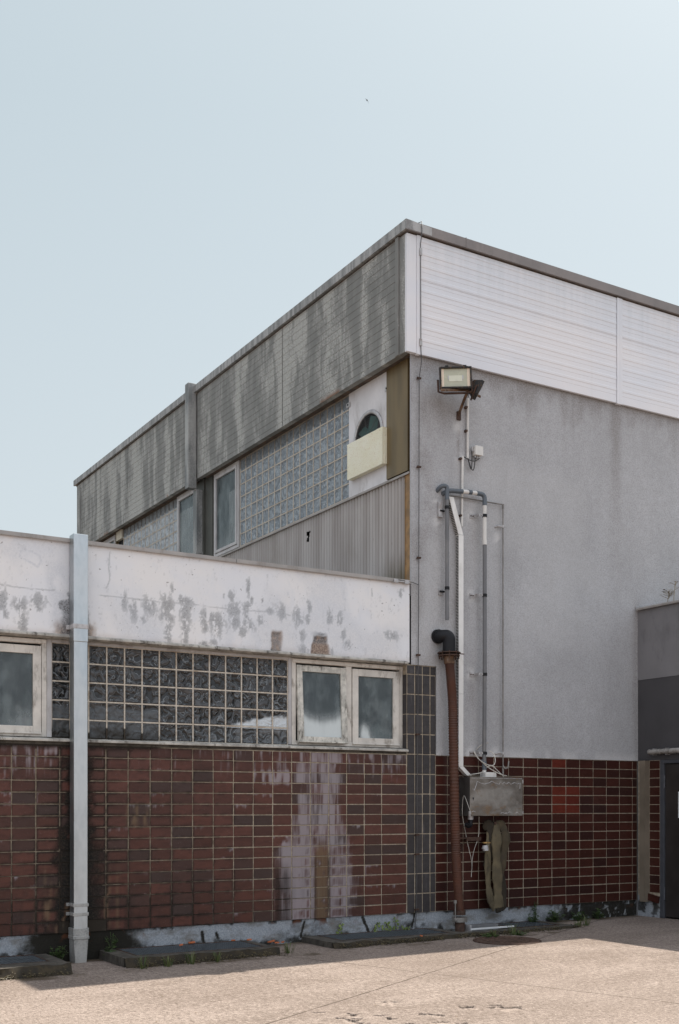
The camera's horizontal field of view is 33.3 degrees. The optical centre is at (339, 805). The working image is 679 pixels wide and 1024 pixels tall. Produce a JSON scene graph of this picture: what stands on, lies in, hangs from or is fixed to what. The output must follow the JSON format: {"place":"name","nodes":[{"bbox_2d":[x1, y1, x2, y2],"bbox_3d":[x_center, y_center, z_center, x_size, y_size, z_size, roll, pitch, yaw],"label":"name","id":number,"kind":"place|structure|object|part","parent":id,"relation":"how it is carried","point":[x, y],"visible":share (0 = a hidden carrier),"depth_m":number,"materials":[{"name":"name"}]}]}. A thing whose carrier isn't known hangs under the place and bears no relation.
{"place":"outdoors","nodes":[
{"label":"outdoors","id":0,"kind":"place"},
{"bbox_2d":[0,915,678,1023],"bbox_3d":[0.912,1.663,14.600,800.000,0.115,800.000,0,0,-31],"label":"ground","id":1,"kind":"structure","parent":0,"point":[602,981],"depth_m":10.51,"materials":[{"name":"beige concrete"}]},
{"bbox_2d":[0,954,72,979],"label":"light well kerb","id":2,"kind":"structure","parent":1,"relation":"on","point":[53,964],"depth_m":11.28,"materials":[{"name":"concrete"}]},
{"bbox_2d":[0,954,47,964],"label":"grating","id":3,"kind":"object","parent":2,"relation":"on","point":[18,959],"visible":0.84,"depth_m":11.72,"materials":[{"name":"metal"}]},
{"bbox_2d":[49,945,68,959],"bbox_3d":[-2.993,1.568,12.104,0.197,0.167,0.176,0,0,18],"label":"weed","id":4,"kind":"object","parent":1,"relation":"on","point":[57,953],"visible":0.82,"depth_m":12.10,"materials":[{"name":"green plant"}]},
{"bbox_2d":[103,946,116,954],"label":"weed","id":5,"kind":"object","parent":1,"relation":"on","point":[108,950],"visible":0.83,"depth_m":12.38,"materials":[{"name":"green plant"}]},
{"bbox_2d":[137,953,150,968],"bbox_3d":[-2.024,1.599,11.723,0.202,0.160,0.216,0,0,-31],"label":"grass tuft","id":6,"kind":"object","parent":1,"relation":"on","point":[141,965],"visible":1,"depth_m":11.71,"materials":[{"name":"green plant"}]},
{"bbox_2d":[161,954,174,966],"bbox_3d":[-1.780,1.614,11.857,0.175,0.123,0.182,0,0,-17],"label":"grass tuft","id":7,"kind":"object","parent":1,"relation":"on","point":[168,964],"visible":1,"depth_m":11.84,"materials":[{"name":"green plant"}]},
{"bbox_2d":[99,940,279,968],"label":"light well kerb","id":8,"kind":"structure","parent":1,"relation":"on","point":[121,958],"depth_m":12.19,"materials":[{"name":"concrete"}]},
{"bbox_2d":[105,932,117,946],"bbox_3d":[-2.494,1.463,12.463,0.163,0.176,0.090,0,0,20],"label":"weed","id":9,"kind":"object","parent":8,"relation":"on","point":[115,942],"visible":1,"depth_m":12.45,"materials":[{"name":"green plant"}]},
{"bbox_2d":[116,940,264,955],"bbox_3d":[-1.656,1.596,12.679,1.520,0.032,0.654,0,0,-31],"label":"grating","id":10,"kind":"object","parent":8,"relation":"on","point":[152,950],"visible":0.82,"depth_m":12.70,"materials":[{"name":"metal"}]},
{"bbox_2d":[185,951,196,964],"bbox_3d":[-1.567,1.596,12.010,0.217,0.153,0.189,0,0,-2],"label":"grass tuft","id":11,"kind":"object","parent":1,"relation":"on","point":[192,959],"visible":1,"depth_m":11.99,"materials":[{"name":"green plant"}]},
{"bbox_2d":[213,952,220,961],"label":"grass tuft","id":12,"kind":"object","parent":1,"relation":"on","point":[218,958],"visible":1,"depth_m":12.17,"materials":[{"name":"green plant"}]},
{"bbox_2d":[0,530,434,960],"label":"building","id":13,"kind":"structure","parent":1,"relation":"on","point":[252,768],"depth_m":13.20,"materials":[{"name":"brown brick"}]},
{"bbox_2d":[0,636,46,736],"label":"window","id":14,"kind":"structure","parent":13,"relation":"in","point":[23,668],"depth_m":12.16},
{"bbox_2d":[66,533,88,962],"bbox_3d":[-2.818,-0.613,12.242,0.212,4.605,0.174,0,0,-31],"label":"downpipe","id":15,"kind":"object","parent":13,"relation":"attached to","point":[77,627],"visible":1,"depth_m":12.19,"materials":[{"name":"metal"}]},
{"bbox_2d":[292,658,402,747],"bbox_3d":[0.120,-1.272,14.234,1.621,1.055,0.158,0,0,-31],"label":"window","id":16,"kind":"structure","parent":13,"relation":"in","point":[346,706],"depth_m":14.22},
{"bbox_2d":[283,941,296,953],"bbox_3d":[-0.568,1.579,12.805,0.226,0.160,0.209,0,0,-17],"label":"grass tuft","id":17,"kind":"object","parent":1,"relation":"on","point":[287,949],"visible":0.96,"depth_m":12.78,"materials":[{"name":"green plant"}]},
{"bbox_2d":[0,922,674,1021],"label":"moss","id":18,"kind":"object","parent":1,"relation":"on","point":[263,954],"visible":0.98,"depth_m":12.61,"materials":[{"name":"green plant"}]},
{"bbox_2d":[73,218,678,930],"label":"factory hall","id":19,"kind":"structure","parent":1,"relation":"on","point":[573,420],"depth_m":15.93,"materials":[{"name":"grey concrete"}]},
{"bbox_2d":[103,535,114,543],"bbox_3d":[-5.052,-4.945,24.753,0.085,1.690,1.250,0,0,-31],"label":"window","id":20,"kind":"structure","parent":19,"relation":"in","point":[112,539],"depth_m":24.45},
{"bbox_2d":[177,489,195,552],"bbox_3d":[-2.783,-4.950,20.949,0.085,1.700,0.970,0,0,-31],"label":"window","id":21,"kind":"structure","parent":19,"relation":"in","point":[185,500],"depth_m":21.04,"materials":[{"name":"grey glass"}]},
{"bbox_2d":[185,382,202,554],"bbox_3d":[-2.589,-5.070,20.232,0.285,4.840,0.200,0,0,-31],"label":"downpipe","id":22,"kind":"object","parent":19,"relation":"attached to","point":[190,439],"visible":0.56,"depth_m":20.16,"materials":[{"name":"metal"}]},
{"bbox_2d":[214,460,239,556],"bbox_3d":[-1.926,-5.072,19.511,0.085,1.455,0.998,0,0,-31],"label":"window","id":23,"kind":"structure","parent":19,"relation":"in","point":[227,481],"depth_m":19.48,"materials":[{"name":"grey glass"}]},
{"bbox_2d":[347,427,386,480],"bbox_3d":[0.375,-4.803,15.528,0.082,0.498,0.914,0,0,-31],"label":"foam board","id":24,"kind":"object","parent":19,"relation":"attached to","point":[367,454],"visible":1,"depth_m":15.44,"materials":[{"name":"beige plastic"}]},
{"bbox_2d":[394,221,421,928],"bbox_3d":[0.895,-2.945,14.492,0.415,9.091,0.232,0,0,-55],"label":"lightning conductor","id":25,"kind":"object","parent":19,"relation":"attached to","point":[418,557],"visible":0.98,"depth_m":14.60,"materials":[{"name":"metal"}]},
{"bbox_2d":[436,484,448,619],"bbox_3d":[1.334,-3.300,14.781,0.182,1.767,0.114,0,0,30],"label":"vent pipe","id":26,"kind":"object","parent":19,"relation":"attached to","point":[440,510],"visible":1,"depth_m":14.76,"materials":[{"name":"grey plastic"}]},
{"bbox_2d":[431,629,466,931],"bbox_3d":[1.413,-0.328,14.710,0.481,3.939,0.301,0,0,7],"label":"drain pipe","id":27,"kind":"object","parent":19,"relation":"attached to","point":[448,652],"visible":1,"depth_m":14.68,"materials":[{"name":"brown metal"}]},
{"bbox_2d":[449,496,471,775],"bbox_3d":[1.565,-2.215,14.922,0.374,3.630,0.072,0,0,-31],"label":"cable trunking","id":28,"kind":"object","parent":19,"relation":"attached to","point":[459,599],"visible":0.78,"depth_m":14.90,"materials":[{"name":"white plastic"}]},
{"bbox_2d":[440,389,480,420],"bbox_3d":[1.478,-5.267,14.701,0.705,0.376,0.408,0,0,-31],"label":"light support","id":29,"kind":"object","parent":19,"relation":"attached to","point":[458,415],"visible":0.95,"depth_m":14.67,"materials":[{"name":"metal"}]},
{"bbox_2d":[437,365,472,394],"bbox_3d":[1.476,-5.432,14.572,0.466,0.358,0.274,0,0,-3],"label":"floodlight","id":30,"kind":"object","parent":29,"relation":"attached to","point":[455,377],"visible":0.98,"depth_m":14.47,"materials":[{"name":"black metal"}]},
{"bbox_2d":[469,380,484,399],"bbox_3d":[1.742,-5.363,14.660,0.219,0.223,0.318,0,0,-1],"label":"floodlight","id":31,"kind":"object","parent":29,"relation":"attached to","point":[477,385],"visible":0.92,"depth_m":14.53,"materials":[{"name":"black metal"}]},
{"bbox_2d":[458,456,463,526],"bbox_3d":[1.604,-4.140,14.970,0.064,0.930,0.050,0,0,-31],"label":"conduit","id":32,"kind":"object","parent":19,"relation":"attached to","point":[461,458],"visible":0.99,"depth_m":14.95,"materials":[{"name":"white plastic"}]},
{"bbox_2d":[441,488,486,771],"bbox_3d":[1.640,-2.265,14.950,0.668,3.780,0.160,0,0,-31],"label":"bent pipe","id":33,"kind":"object","parent":19,"relation":"attached to","point":[484,594],"visible":1,"depth_m":15.04,"materials":[{"name":"grey plastic"}]},
{"bbox_2d":[464,398,468,458],"bbox_3d":[1.682,-4.987,15.016,0.058,0.795,0.050,0,0,-31],"label":"conduit","id":34,"kind":"object","parent":19,"relation":"attached to","point":[466,431],"visible":1,"depth_m":15.00,"materials":[{"name":"white plastic"}]},
{"bbox_2d":[464,445,482,470],"bbox_3d":[1.757,-4.597,15.037,0.306,0.341,0.085,0,0,-31],"label":"junction box","id":35,"kind":"object","parent":19,"relation":"attached to","point":[476,451],"visible":1,"depth_m":15.04,"materials":[{"name":"white plastic"}]},
{"bbox_2d":[460,822,496,840],"bbox_3d":[1.869,0.334,15.066,0.720,0.252,0.161,0,0,-31],"label":"hose bracket","id":36,"kind":"object","parent":19,"relation":"attached to","point":[474,838],"visible":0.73,"depth_m":14.99,"materials":[{"name":"brown metal"}]},
{"bbox_2d":[482,819,509,912],"bbox_3d":[2.055,0.800,15.101,0.522,1.246,0.183,0,0,-42],"label":"fire hose","id":37,"kind":"object","parent":36,"relation":"hanging from","point":[495,847],"visible":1,"depth_m":15.06,"materials":[{"name":"fabric"}]},
{"bbox_2d":[450,495,508,773],"bbox_3d":[1.836,-2.247,15.104,0.983,3.634,0.097,0,0,-28],"label":"gas pipe","id":38,"kind":"object","parent":19,"relation":"attached to","point":[503,752],"visible":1,"depth_m":15.29,"materials":[{"name":"metal"}]},
{"bbox_2d":[459,772,523,816],"bbox_3d":[2.013,-0.153,15.100,0.907,0.583,0.245,0,0,-31],"label":"control cabinet","id":39,"kind":"object","parent":19,"relation":"attached to","point":[488,794],"visible":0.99,"depth_m":14.97,"materials":[{"name":"metal"}]},
{"bbox_2d":[464,816,472,827],"bbox_3d":[1.688,0.210,14.853,0.073,0.159,0.154,0,0,44],"label":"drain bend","id":40,"kind":"object","parent":39,"relation":"attached to","point":[469,824],"visible":1,"depth_m":14.85,"materials":[{"name":"black plastic"}]},
{"bbox_2d":[462,796,478,876],"bbox_3d":[1.716,0.403,14.935,0.145,1.074,0.318,0,0,27],"label":"hanging wire","id":41,"kind":"object","parent":39,"relation":"hanging from","point":[466,836],"visible":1,"depth_m":14.98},
{"bbox_2d":[469,742,506,776],"bbox_3d":[1.970,-0.613,15.079,0.562,0.465,0.132,0,0,-14],"label":"loose cable","id":42,"kind":"object","parent":39,"relation":"on","point":[487,764],"visible":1,"depth_m":15.05,"materials":[{"name":"grey plastic"}]},
{"bbox_3d":[2.070,-0.120,15.004,0.907,0.517,0.021,0,0,-31],"label":"door","id":43,"kind":"part","parent":39,"relation":"part of","materials":[{"name":"metal"}]},
{"bbox_2d":[302,921,578,948],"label":"light well kerb","id":44,"kind":"structure","parent":1,"relation":"on","point":[324,942],"depth_m":13.73,"materials":[{"name":"concrete"}]},
{"bbox_2d":[317,928,449,939],"bbox_3d":[0.553,1.596,14.031,1.580,0.032,0.594,0,0,-31],"label":"grating","id":45,"kind":"object","parent":44,"relation":"on","point":[378,934],"visible":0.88,"depth_m":14.02,"materials":[{"name":"metal"}]},
{"bbox_2d":[336,923,343,933],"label":"weed","id":46,"kind":"object","parent":45,"relation":"on","point":[340,928],"visible":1,"depth_m":14.03,"materials":[{"name":"green plant"}]},
{"bbox_2d":[372,922,383,931],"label":"ivy","id":47,"kind":"object","parent":45,"relation":"on","point":[379,925],"visible":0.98,"depth_m":14.31,"materials":[{"name":"green plant"}]},
{"bbox_2d":[382,921,394,930],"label":"weed","id":48,"kind":"object","parent":45,"relation":"on","point":[390,927],"visible":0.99,"depth_m":14.39,"materials":[{"name":"green plant"}]},
{"bbox_2d":[465,923,513,931],"bbox_3d":[1.914,1.584,14.814,0.700,0.092,0.280,0,0,-31],"label":"pipe","id":49,"kind":"object","parent":44,"relation":"on","point":[481,927],"visible":0.82,"depth_m":14.75,"materials":[{"name":"grey plastic"}]},
{"bbox_2d":[496,921,558,927],"bbox_3d":[2.475,1.596,15.201,0.720,0.032,0.554,0,0,-31],"label":"grating","id":50,"kind":"object","parent":44,"relation":"on","point":[522,924],"visible":0.67,"depth_m":15.19,"materials":[{"name":"metal"}]},
{"bbox_2d":[482,933,498,936],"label":"weed","id":51,"kind":"object","parent":1,"relation":"on","point":[487,935],"visible":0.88,"depth_m":14.05,"materials":[{"name":"green plant"}]},
{"bbox_2d":[473,936,541,944],"bbox_3d":[2.024,1.632,13.728,0.825,0.032,0.825,0,0,-31],"label":"manhole cover","id":52,"kind":"object","parent":1,"relation":"on","point":[507,940],"visible":1,"depth_m":13.69,"materials":[{"name":"metal"}]},
{"bbox_2d":[507,924,518,934],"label":"grass tuft","id":53,"kind":"object","parent":1,"relation":"on","point":[513,932],"visible":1,"depth_m":14.32,"materials":[{"name":"green plant"}]},
{"bbox_2d":[515,931,528,934],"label":"weed","id":54,"kind":"object","parent":1,"relation":"on","point":[521,933],"visible":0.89,"depth_m":14.27,"materials":[{"name":"green plant"}]},
{"bbox_2d":[527,913,538,921],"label":"weed","id":55,"kind":"object","parent":1,"relation":"on","point":[533,920],"visible":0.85,"depth_m":15.51,"materials":[{"name":"green plant"}]},
{"bbox_2d":[532,904,536,917],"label":"weed","id":56,"kind":"object","parent":1,"relation":"on","point":[535,908],"visible":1,"depth_m":15.59,"materials":[{"name":"green plant"}]},
{"bbox_2d":[545,908,563,921],"bbox_3d":[2.973,1.517,15.687,0.228,0.199,0.235,0,0,40],"label":"weed","id":57,"kind":"object","parent":1,"relation":"on","point":[554,918],"visible":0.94,"depth_m":15.70,"materials":[{"name":"green plant"}]},
{"bbox_2d":[570,911,586,920],"bbox_3d":[3.348,1.540,15.892,0.242,0.153,0.283,0,0,-18],"label":"weed","id":58,"kind":"object","parent":1,"relation":"on","point":[579,917],"visible":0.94,"depth_m":15.88,"materials":[{"name":"green plant"}]},
{"bbox_2d":[582,914,591,924],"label":"grass tuft","id":59,"kind":"object","parent":1,"relation":"on","point":[586,920],"visible":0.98,"depth_m":15.32,"materials":[{"name":"green plant"}]},
{"bbox_2d":[592,908,604,918],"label":"weed","id":60,"kind":"object","parent":1,"relation":"on","point":[598,914],"visible":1,"depth_m":16.12,"materials":[{"name":"green plant"}]},
{"bbox_2d":[635,600,678,917],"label":"entrance block","id":61,"kind":"structure","parent":1,"relation":"on","point":[658,676],"depth_m":16.26,"materials":[{"name":"grey paint"}]},
{"bbox_2d":[640,761,648,901],"bbox_3d":[4.418,0.365,16.472,0.094,2.039,0.104,0,0,-31],"label":"steel post","id":62,"kind":"object","parent":61,"relation":"attached to","point":[644,828],"visible":1,"depth_m":16.43,"materials":[{"name":"metal"}]},
{"bbox_2d":[648,893,659,902],"bbox_3d":[4.521,1.329,16.363,0.030,0.134,0.215,0,0,-31],"label":"loose tile","id":63,"kind":"object","parent":61,"relation":"attached to","point":[653,898],"visible":1,"depth_m":16.34,"materials":[{"name":"red tile"}]},
{"bbox_2d":[647,748,678,754],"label":"tube lamp","id":64,"kind":"object","parent":61,"relation":"attached to","point":[667,751],"visible":1,"depth_m":16.09,"materials":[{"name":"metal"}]},
{"bbox_2d":[662,589,672,601],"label":"dry plant","id":65,"kind":"object","parent":61,"relation":"on","point":[667,593],"visible":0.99,"depth_m":16.25,"materials":[{"name":"plant"}]},
{"bbox_2d":[660,759,678,917],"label":"door","id":66,"kind":"structure","parent":61,"relation":"in","point":[669,773],"depth_m":16.16,"materials":[{"name":"paint"}]},
{"bbox_2d":[668,581,678,600],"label":"dry plant","id":67,"kind":"object","parent":61,"relation":"on","point":[674,588],"visible":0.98,"depth_m":16.16,"materials":[{"name":"plant"}]},
{"bbox_2d":[0,0,678,537],"label":"sky","id":68,"kind":"structure","parent":0,"point":[177,177],"materials":[{"name":"blue"}]}
]}

